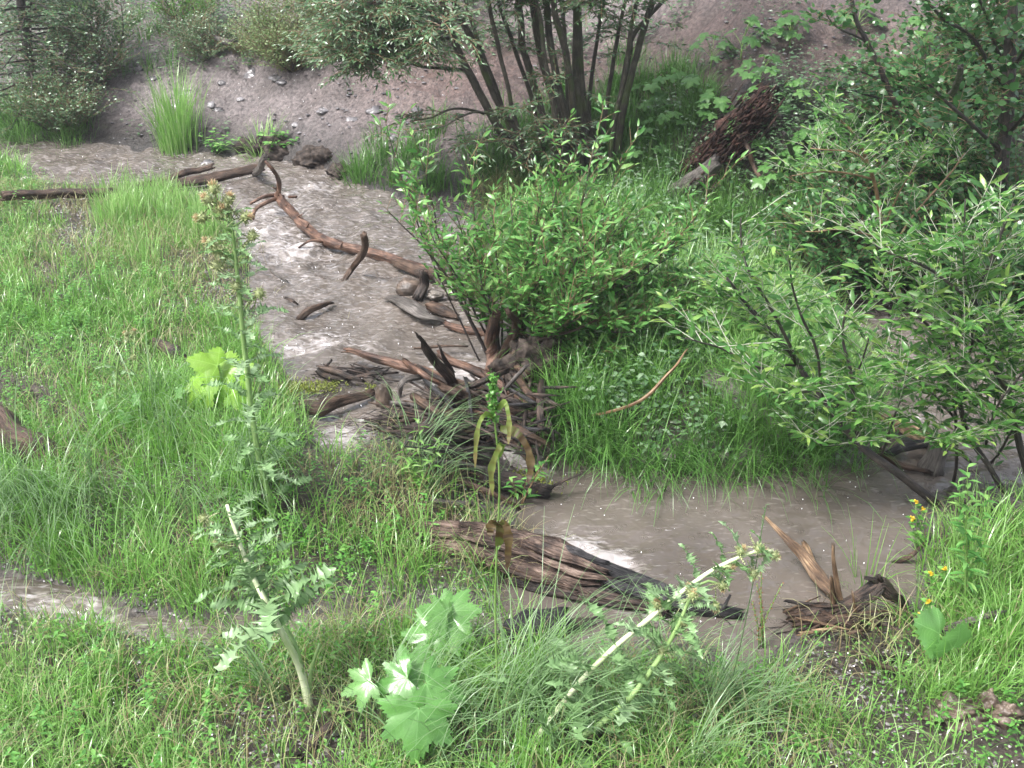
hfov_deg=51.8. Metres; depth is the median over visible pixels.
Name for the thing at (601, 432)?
island grass
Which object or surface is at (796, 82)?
thimbleberry plant
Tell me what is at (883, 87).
thimbleberry plant
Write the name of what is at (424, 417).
jam debris stick
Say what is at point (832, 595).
snag
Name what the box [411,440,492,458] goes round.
stick
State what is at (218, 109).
slate stone
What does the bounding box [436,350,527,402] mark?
jam log
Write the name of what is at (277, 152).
earth clod
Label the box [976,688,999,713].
rock
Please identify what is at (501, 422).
stick
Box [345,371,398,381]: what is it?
stick
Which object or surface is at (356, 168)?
grass clump
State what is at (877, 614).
bank stick
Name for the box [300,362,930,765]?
twig litter
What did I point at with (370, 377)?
raft stick
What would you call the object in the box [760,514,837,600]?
broken driftwood
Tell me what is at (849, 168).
dark shrub
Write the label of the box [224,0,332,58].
slope shrub
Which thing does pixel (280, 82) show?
slate stone
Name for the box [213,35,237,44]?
slope stick
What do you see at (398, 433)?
jam debris stick
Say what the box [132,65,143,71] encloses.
slate stone
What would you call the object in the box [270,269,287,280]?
driftwood stick
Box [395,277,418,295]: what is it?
rock
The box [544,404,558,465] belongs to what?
stick
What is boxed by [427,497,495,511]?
stick
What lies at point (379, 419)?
jam debris stick
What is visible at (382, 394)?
rock
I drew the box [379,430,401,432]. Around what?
jam debris stick
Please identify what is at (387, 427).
jam debris stick
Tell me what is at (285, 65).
slope shrub
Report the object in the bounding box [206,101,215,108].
slate stone
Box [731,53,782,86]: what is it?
thimbleberry plant
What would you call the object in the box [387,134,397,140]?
slate stone
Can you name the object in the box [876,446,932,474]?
channel stick
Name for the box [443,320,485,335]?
wood chunk
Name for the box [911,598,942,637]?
flowering herb
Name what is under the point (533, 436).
jam branch
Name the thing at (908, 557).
stick
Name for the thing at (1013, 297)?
dark shrub
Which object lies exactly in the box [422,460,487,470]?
stick
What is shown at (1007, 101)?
aspen tree
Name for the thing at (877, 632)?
bank stick
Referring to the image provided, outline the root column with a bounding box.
[484,309,500,371]
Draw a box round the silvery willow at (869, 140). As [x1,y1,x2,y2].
[757,77,984,296]
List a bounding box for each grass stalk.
[19,596,27,698]
[724,504,768,709]
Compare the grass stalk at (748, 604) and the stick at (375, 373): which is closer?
the grass stalk at (748, 604)
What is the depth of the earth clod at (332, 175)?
8.64 m
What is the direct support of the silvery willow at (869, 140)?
on the ground at (292, 100)
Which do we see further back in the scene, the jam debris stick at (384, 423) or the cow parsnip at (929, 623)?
the jam debris stick at (384, 423)
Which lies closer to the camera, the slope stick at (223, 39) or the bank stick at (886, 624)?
the bank stick at (886, 624)
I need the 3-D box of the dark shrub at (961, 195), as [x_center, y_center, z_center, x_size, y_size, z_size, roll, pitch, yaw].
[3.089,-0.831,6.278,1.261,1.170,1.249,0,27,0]
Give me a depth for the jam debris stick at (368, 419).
4.92 m
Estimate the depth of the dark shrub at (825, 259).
6.51 m
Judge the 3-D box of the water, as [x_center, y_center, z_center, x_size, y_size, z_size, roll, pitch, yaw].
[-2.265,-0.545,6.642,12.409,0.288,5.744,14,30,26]
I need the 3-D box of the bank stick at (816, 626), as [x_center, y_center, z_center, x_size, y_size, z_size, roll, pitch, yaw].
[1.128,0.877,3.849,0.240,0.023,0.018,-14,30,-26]
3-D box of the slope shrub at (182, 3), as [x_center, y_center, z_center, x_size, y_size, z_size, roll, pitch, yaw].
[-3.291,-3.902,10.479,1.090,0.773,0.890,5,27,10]
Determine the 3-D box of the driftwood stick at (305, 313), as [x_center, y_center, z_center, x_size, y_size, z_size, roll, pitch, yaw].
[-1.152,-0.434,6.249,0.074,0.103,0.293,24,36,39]
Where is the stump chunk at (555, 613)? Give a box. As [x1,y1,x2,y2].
[497,606,572,647]
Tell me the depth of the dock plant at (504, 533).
2.82 m
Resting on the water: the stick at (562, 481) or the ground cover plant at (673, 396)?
the stick at (562, 481)
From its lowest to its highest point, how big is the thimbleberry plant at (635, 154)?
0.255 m
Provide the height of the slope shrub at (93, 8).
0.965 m
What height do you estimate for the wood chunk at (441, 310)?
0.078 m
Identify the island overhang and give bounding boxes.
[531,391,644,436]
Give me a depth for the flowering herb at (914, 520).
4.31 m
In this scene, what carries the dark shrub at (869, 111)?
on the ground at (292, 100)
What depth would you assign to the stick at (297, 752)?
3.27 m
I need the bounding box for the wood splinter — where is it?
[569,616,599,628]
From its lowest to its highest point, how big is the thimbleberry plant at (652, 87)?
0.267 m
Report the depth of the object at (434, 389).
4.99 m
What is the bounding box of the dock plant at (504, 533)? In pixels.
[473,368,534,720]
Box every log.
[0,163,264,201]
[0,404,68,469]
[148,337,190,362]
[293,388,374,415]
[340,348,447,384]
[413,520,706,618]
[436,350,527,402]
[453,386,550,439]
[483,418,547,450]
[660,154,721,199]
[673,594,744,618]
[700,367,795,447]
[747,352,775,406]
[864,409,928,439]
[944,485,1023,517]
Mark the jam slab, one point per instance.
(432, 422)
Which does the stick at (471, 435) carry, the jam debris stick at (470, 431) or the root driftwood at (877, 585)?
the jam debris stick at (470, 431)
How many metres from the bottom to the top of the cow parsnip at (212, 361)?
0.327 m
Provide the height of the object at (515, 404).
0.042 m
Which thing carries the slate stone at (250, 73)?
on the ground at (292, 100)
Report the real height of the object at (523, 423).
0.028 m
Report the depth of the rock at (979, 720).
3.34 m
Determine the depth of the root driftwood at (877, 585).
3.91 m
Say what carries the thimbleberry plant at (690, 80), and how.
on the ground at (292, 100)
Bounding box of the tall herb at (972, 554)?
[946,463,997,610]
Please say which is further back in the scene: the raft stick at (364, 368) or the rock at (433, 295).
the rock at (433, 295)
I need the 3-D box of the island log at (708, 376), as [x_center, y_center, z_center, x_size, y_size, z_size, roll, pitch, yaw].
[1.160,0.110,5.184,0.129,0.185,0.608,-18,32,-31]
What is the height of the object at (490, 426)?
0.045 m
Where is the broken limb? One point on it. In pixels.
(411, 268)
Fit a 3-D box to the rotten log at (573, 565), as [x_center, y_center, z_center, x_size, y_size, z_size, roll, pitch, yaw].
[0.272,0.708,4.169,1.363,0.262,0.303,9,28,17]
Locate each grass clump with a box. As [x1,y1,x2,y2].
[0,62,79,152]
[12,85,113,153]
[121,51,215,157]
[218,33,248,60]
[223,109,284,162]
[329,137,378,187]
[453,155,539,213]
[821,504,924,588]
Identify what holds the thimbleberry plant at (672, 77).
on the ground at (292, 100)
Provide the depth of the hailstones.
3.72 m
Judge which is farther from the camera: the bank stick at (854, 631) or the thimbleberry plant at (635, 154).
the thimbleberry plant at (635, 154)
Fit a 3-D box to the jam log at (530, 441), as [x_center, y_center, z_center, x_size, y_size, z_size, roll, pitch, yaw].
[0.024,0.218,4.956,0.406,0.070,0.067,20,33,34]
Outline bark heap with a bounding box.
[378,404,483,441]
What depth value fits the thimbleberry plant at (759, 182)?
7.09 m
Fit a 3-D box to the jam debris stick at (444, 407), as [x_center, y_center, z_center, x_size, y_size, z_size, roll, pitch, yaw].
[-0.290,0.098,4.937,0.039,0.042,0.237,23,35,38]
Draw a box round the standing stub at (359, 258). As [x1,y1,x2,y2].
[341,231,368,280]
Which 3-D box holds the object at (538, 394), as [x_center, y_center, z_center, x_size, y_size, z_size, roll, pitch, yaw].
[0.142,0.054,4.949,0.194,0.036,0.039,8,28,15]
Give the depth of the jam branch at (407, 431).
4.57 m
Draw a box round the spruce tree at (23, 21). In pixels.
[0,0,157,134]
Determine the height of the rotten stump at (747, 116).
0.877 m
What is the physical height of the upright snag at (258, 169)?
0.349 m
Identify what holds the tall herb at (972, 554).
on the ground at (292, 100)
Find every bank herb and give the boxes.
[198,128,240,153]
[256,128,298,147]
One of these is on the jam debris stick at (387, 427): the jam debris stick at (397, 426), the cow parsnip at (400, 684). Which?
the jam debris stick at (397, 426)
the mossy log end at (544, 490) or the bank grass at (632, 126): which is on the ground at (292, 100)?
the bank grass at (632, 126)
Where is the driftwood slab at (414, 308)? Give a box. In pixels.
[384,295,446,322]
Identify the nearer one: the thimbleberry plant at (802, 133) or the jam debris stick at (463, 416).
the jam debris stick at (463, 416)
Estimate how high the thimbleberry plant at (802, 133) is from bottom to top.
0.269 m
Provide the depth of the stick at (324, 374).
5.42 m
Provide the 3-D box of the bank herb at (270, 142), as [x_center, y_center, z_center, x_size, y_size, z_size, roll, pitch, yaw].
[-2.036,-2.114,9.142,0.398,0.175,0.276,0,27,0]
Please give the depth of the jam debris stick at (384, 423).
4.93 m
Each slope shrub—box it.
[0,55,123,136]
[10,12,143,88]
[17,0,167,61]
[136,0,229,27]
[143,0,252,61]
[222,10,326,72]
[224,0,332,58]
[286,0,390,20]
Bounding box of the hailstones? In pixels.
[2,182,1016,767]
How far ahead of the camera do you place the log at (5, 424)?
4.72 m
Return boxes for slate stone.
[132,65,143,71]
[200,159,213,164]
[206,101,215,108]
[212,107,223,111]
[217,80,225,85]
[236,97,244,101]
[243,67,254,77]
[268,74,281,81]
[275,80,286,84]
[316,107,327,113]
[345,116,357,121]
[365,105,382,113]
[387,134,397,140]
[411,107,421,111]
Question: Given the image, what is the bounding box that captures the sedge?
[0,287,865,767]
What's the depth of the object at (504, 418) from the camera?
4.79 m
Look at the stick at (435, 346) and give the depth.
5.74 m
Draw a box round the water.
[0,136,1023,673]
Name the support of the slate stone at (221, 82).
on the ground at (292, 100)
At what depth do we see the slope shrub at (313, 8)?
9.49 m
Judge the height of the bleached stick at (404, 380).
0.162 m
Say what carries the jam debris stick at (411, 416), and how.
on the jam slab
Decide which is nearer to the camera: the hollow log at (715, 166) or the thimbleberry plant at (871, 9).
the hollow log at (715, 166)
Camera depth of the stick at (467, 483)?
4.57 m
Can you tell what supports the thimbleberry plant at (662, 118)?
on the ground at (292, 100)
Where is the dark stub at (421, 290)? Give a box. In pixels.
[412,269,428,300]
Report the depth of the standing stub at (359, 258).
6.58 m
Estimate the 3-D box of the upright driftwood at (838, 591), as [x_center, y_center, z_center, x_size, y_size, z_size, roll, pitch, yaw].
[1.218,0.734,3.911,0.105,0.336,0.032,4,27,8]
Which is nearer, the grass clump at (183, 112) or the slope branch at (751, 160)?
the slope branch at (751, 160)
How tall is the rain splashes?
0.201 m
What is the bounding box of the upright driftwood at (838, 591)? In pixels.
[831,544,842,600]
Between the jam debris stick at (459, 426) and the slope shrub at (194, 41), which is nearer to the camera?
the jam debris stick at (459, 426)
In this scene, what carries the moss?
on the ground at (292, 100)
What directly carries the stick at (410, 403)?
on the bark heap
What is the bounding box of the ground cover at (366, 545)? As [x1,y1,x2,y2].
[0,159,1023,767]
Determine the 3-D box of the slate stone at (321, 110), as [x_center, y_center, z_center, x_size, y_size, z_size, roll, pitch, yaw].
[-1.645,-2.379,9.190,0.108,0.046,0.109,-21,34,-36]
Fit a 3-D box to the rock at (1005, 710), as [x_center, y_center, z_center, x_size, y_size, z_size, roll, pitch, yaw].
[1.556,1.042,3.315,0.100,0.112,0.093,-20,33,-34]
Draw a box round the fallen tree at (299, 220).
[249,160,431,279]
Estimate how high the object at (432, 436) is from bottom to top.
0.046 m
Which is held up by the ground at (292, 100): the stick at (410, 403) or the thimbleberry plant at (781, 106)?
the thimbleberry plant at (781, 106)
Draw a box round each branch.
[139,163,216,182]
[399,425,464,434]
[402,358,440,385]
[404,422,467,435]
[409,392,444,418]
[437,381,473,397]
[440,391,478,408]
[444,392,484,406]
[456,378,501,391]
[461,405,515,418]
[462,368,509,388]
[496,392,545,415]
[502,314,609,357]
[503,420,552,447]
[513,365,538,382]
[516,376,545,414]
[536,378,546,435]
[591,348,687,415]
[736,132,768,190]
[884,439,928,458]
[941,609,1006,635]
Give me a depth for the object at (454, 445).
4.70 m
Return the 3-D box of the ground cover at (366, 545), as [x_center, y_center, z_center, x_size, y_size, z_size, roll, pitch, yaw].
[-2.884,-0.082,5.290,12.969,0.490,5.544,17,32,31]
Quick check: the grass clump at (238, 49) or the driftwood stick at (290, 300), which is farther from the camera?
the grass clump at (238, 49)
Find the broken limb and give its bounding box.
[391,258,441,278]
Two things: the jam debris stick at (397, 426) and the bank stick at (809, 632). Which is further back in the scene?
the jam debris stick at (397, 426)
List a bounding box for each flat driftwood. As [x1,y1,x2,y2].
[783,602,825,619]
[790,607,911,627]
[821,610,859,628]
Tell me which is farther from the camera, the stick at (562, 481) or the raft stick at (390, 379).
the raft stick at (390, 379)
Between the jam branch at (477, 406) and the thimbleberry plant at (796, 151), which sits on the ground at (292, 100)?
the thimbleberry plant at (796, 151)
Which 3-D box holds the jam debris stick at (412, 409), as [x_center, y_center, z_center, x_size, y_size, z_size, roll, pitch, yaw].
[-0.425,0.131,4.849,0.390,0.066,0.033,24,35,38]
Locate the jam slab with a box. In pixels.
[420,406,473,424]
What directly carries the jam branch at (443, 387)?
on the jam branch at (465, 397)
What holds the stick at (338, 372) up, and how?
on the water
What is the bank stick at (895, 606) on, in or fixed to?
on the flat driftwood at (820, 619)
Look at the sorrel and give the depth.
3.77 m
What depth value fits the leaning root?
5.34 m
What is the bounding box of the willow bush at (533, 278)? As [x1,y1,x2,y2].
[369,90,754,371]
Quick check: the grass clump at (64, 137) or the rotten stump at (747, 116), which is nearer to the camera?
the rotten stump at (747, 116)
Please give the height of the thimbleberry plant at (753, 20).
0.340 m
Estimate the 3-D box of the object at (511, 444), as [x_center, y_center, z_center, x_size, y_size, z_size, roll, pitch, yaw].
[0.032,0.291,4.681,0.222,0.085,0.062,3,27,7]
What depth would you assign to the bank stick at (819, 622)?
3.83 m
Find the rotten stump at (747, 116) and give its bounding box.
[669,77,794,194]
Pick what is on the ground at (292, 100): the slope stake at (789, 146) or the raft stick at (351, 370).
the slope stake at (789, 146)
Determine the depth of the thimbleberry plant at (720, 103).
7.83 m
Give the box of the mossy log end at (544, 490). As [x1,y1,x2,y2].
[479,468,552,498]
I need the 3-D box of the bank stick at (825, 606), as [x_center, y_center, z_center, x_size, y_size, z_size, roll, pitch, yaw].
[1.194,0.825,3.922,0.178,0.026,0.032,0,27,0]
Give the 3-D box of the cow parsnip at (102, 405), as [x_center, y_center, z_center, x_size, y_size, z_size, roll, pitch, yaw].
[-1.667,0.122,4.745,0.424,0.224,0.102,0,27,0]
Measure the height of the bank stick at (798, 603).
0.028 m
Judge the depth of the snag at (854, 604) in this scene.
3.89 m
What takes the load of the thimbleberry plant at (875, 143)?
on the ground at (292, 100)
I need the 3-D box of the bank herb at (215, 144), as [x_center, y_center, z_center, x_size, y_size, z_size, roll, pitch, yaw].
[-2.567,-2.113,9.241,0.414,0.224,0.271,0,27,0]
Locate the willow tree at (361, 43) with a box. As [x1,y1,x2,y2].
[272,0,693,187]
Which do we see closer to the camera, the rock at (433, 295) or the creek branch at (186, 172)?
the rock at (433, 295)
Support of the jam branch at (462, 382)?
on the jam log at (474, 370)
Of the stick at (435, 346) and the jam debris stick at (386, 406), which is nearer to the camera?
the jam debris stick at (386, 406)
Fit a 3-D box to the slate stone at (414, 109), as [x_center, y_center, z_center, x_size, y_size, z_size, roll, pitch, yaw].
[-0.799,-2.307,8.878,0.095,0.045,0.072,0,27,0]
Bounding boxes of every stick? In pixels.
[37,692,86,718]
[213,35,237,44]
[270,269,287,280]
[284,296,297,304]
[294,700,356,759]
[296,301,334,319]
[315,368,345,380]
[318,365,366,382]
[339,368,363,373]
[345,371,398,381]
[349,366,379,371]
[354,363,376,370]
[361,418,384,423]
[362,375,380,379]
[363,414,409,420]
[366,425,395,428]
[368,401,417,414]
[369,422,405,425]
[370,368,389,382]
[378,427,409,435]
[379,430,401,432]
[380,376,407,382]
[381,433,406,441]
[386,418,415,422]
[389,400,424,409]
[390,424,408,427]
[395,403,450,419]
[397,374,423,398]
[399,413,435,451]
[400,415,417,417]
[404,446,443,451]
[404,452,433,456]
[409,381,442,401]
[409,416,453,420]
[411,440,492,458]
[412,344,467,349]
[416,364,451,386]
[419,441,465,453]
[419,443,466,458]
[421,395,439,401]
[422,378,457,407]
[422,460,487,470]
[427,400,462,406]
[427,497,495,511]
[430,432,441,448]
[435,414,470,421]
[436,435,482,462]
[438,396,490,409]
[439,402,464,409]
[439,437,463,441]
[445,425,473,427]
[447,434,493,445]
[450,425,501,443]
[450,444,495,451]
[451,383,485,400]
[454,477,521,509]
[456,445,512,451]
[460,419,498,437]
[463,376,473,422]
[464,430,483,432]
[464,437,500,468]
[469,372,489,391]
[477,403,505,425]
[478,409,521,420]
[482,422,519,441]
[492,364,529,442]
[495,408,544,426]
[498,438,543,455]
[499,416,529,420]
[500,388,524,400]
[502,435,535,471]
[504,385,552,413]
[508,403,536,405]
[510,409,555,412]
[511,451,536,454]
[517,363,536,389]
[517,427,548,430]
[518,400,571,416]
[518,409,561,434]
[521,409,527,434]
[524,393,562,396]
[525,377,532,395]
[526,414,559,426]
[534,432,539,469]
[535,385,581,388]
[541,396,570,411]
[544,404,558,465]
[552,473,581,488]
[781,596,819,613]
[783,599,820,605]
[793,616,852,630]
[796,626,840,635]
[799,620,829,633]
[810,604,842,607]
[811,627,839,631]
[819,608,839,615]
[825,630,848,631]
[842,629,870,636]
[864,659,912,678]
[867,612,906,616]
[867,631,888,632]
[868,652,908,658]
[872,619,911,634]
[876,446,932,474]
[878,598,913,614]
[892,540,926,563]
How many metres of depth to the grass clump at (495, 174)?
8.00 m
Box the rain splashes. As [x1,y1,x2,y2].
[78,154,1021,637]
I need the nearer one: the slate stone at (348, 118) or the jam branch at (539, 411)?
the jam branch at (539, 411)
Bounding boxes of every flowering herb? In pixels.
[905,499,929,547]
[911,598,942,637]
[923,566,953,600]
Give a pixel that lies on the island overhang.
(569, 423)
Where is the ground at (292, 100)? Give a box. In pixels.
[0,0,1023,767]
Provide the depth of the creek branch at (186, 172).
8.47 m
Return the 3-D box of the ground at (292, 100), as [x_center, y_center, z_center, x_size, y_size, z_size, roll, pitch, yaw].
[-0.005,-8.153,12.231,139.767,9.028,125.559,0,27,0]
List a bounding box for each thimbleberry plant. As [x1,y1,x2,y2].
[623,136,678,165]
[631,82,668,112]
[640,104,685,137]
[652,67,686,90]
[681,74,717,101]
[689,32,736,68]
[694,88,734,120]
[716,14,772,58]
[724,120,770,150]
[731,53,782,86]
[736,85,792,113]
[751,156,811,191]
[767,10,812,47]
[776,129,833,180]
[783,71,838,107]
[791,119,848,154]
[805,101,867,138]
[834,0,887,33]
[852,73,899,103]
[863,120,891,152]
[906,14,943,44]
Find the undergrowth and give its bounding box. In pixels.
[0,0,1023,466]
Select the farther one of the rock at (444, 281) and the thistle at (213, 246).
the rock at (444, 281)
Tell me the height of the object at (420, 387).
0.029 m
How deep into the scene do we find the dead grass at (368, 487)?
3.81 m
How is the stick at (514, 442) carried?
on the water
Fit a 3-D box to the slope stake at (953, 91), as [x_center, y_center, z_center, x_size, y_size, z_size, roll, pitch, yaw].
[2.602,-1.671,6.246,0.060,0.804,2.247,10,29,20]
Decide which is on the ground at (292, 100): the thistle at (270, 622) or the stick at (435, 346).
the thistle at (270, 622)
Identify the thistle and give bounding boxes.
[87,328,139,408]
[191,179,322,520]
[193,504,337,712]
[490,521,780,747]
[529,584,717,767]
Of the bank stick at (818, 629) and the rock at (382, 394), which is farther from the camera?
the rock at (382, 394)
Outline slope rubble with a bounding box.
[44,17,931,178]
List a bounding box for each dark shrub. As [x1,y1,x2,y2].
[752,173,908,301]
[761,118,937,273]
[809,160,1023,312]
[832,21,979,151]
[868,80,1023,202]
[891,0,1023,113]
[893,169,1023,322]
[911,0,1023,77]
[929,135,1023,320]
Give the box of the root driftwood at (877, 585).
[800,574,908,615]
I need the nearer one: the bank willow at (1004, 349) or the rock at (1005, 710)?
the rock at (1005, 710)
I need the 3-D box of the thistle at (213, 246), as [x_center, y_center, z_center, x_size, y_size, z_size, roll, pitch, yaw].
[-1.028,-0.083,4.022,0.468,1.446,0.371,7,28,13]
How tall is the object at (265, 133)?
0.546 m
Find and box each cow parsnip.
[95,385,184,429]
[184,346,253,414]
[340,644,465,764]
[401,588,481,664]
[913,606,971,664]
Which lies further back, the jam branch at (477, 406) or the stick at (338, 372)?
the stick at (338, 372)
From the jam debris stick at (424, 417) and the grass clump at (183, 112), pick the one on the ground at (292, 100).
the grass clump at (183, 112)
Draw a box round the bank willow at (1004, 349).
[792,161,1023,496]
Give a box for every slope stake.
[781,131,794,157]
[948,64,963,115]
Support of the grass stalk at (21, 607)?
on the ground at (292, 100)
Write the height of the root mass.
0.570 m
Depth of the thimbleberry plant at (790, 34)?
8.07 m
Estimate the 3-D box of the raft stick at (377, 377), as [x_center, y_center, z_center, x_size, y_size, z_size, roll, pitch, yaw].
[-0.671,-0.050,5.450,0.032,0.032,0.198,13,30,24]
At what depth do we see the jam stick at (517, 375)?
4.99 m
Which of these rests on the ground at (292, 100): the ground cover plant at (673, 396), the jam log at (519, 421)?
the ground cover plant at (673, 396)
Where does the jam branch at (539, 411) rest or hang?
on the jam log at (530, 441)
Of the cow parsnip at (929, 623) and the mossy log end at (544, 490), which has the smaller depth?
the cow parsnip at (929, 623)
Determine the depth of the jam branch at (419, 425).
4.57 m
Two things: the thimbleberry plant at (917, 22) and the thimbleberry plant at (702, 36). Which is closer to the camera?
the thimbleberry plant at (917, 22)
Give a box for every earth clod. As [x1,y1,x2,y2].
[232,136,259,155]
[256,132,289,160]
[291,145,332,169]
[324,161,352,179]
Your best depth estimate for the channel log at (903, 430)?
5.14 m
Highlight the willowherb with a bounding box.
[384,418,447,490]
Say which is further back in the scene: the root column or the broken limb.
the broken limb
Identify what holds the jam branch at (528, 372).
on the root mass
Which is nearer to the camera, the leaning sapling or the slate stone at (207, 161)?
the leaning sapling
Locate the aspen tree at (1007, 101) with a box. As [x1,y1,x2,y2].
[870,0,1023,204]
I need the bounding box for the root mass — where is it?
[487,324,576,394]
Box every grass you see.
[0,0,1023,296]
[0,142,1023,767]
[0,163,1023,767]
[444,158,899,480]
[451,151,932,532]
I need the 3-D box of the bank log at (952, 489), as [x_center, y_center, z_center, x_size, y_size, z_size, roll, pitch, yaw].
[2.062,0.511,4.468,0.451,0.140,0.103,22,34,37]
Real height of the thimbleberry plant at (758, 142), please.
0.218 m
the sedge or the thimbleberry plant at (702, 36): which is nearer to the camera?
the sedge
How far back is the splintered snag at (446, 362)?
5.33 m
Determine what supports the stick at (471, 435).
on the twig litter
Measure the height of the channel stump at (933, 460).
0.219 m
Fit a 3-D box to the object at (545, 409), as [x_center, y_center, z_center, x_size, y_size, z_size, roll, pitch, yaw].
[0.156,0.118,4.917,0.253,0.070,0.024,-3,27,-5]
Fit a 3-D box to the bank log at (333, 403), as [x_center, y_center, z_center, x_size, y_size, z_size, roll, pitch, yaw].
[-0.845,0.085,5.168,0.433,0.078,0.155,-12,29,-21]
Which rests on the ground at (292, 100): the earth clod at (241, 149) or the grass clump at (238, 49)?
the grass clump at (238, 49)
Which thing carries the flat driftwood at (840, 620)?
on the flat driftwood at (795, 612)
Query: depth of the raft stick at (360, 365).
5.49 m
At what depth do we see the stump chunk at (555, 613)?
3.81 m
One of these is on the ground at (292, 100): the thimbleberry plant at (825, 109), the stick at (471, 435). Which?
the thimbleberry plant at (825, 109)
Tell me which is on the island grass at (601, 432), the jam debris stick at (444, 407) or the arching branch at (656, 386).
the arching branch at (656, 386)
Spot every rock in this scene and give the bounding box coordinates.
[375,383,392,407]
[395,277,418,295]
[400,168,427,187]
[427,290,443,300]
[432,272,454,283]
[445,287,461,300]
[922,690,988,732]
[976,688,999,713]
[987,700,1023,729]
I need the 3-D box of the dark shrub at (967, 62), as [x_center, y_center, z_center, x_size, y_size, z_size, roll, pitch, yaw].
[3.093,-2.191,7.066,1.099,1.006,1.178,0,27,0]
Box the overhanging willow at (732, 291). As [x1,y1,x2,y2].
[641,186,987,507]
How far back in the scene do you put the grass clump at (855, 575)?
4.19 m
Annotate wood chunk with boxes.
[424,301,459,319]
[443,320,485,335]
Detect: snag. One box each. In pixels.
[251,153,267,175]
[415,332,457,386]
[437,343,455,375]
[801,540,815,560]
[830,575,835,604]
[851,590,858,624]
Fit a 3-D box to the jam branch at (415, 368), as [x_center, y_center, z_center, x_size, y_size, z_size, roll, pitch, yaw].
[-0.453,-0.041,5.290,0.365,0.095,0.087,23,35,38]
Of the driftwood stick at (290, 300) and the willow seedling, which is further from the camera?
the driftwood stick at (290, 300)
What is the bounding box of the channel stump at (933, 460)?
[917,434,949,476]
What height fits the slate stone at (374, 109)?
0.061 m
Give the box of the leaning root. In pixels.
[497,307,519,357]
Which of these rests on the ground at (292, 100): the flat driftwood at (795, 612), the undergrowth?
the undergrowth
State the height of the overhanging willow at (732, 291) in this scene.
1.380 m
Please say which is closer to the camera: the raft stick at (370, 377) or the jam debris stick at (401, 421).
the jam debris stick at (401, 421)
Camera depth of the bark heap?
4.93 m
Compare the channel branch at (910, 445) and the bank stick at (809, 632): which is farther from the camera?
the channel branch at (910, 445)
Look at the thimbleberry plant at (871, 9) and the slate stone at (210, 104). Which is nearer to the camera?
the thimbleberry plant at (871, 9)
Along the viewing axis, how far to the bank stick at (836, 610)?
3.91 m
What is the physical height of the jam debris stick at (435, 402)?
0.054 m
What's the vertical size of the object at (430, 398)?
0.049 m
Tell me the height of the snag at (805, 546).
0.033 m
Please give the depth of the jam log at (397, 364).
5.45 m
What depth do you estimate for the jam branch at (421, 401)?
4.80 m
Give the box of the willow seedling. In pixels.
[502,454,551,504]
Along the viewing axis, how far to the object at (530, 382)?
5.10 m
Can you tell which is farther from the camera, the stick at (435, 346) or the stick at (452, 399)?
the stick at (435, 346)
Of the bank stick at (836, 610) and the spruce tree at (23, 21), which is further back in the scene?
the spruce tree at (23, 21)
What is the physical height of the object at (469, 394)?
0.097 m
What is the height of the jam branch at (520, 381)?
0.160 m
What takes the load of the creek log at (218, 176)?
on the ground at (292, 100)
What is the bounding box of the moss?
[269,375,576,496]
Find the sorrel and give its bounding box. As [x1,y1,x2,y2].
[751,569,783,648]
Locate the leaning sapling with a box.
[799,0,918,176]
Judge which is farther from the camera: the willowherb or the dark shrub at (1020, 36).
the dark shrub at (1020, 36)

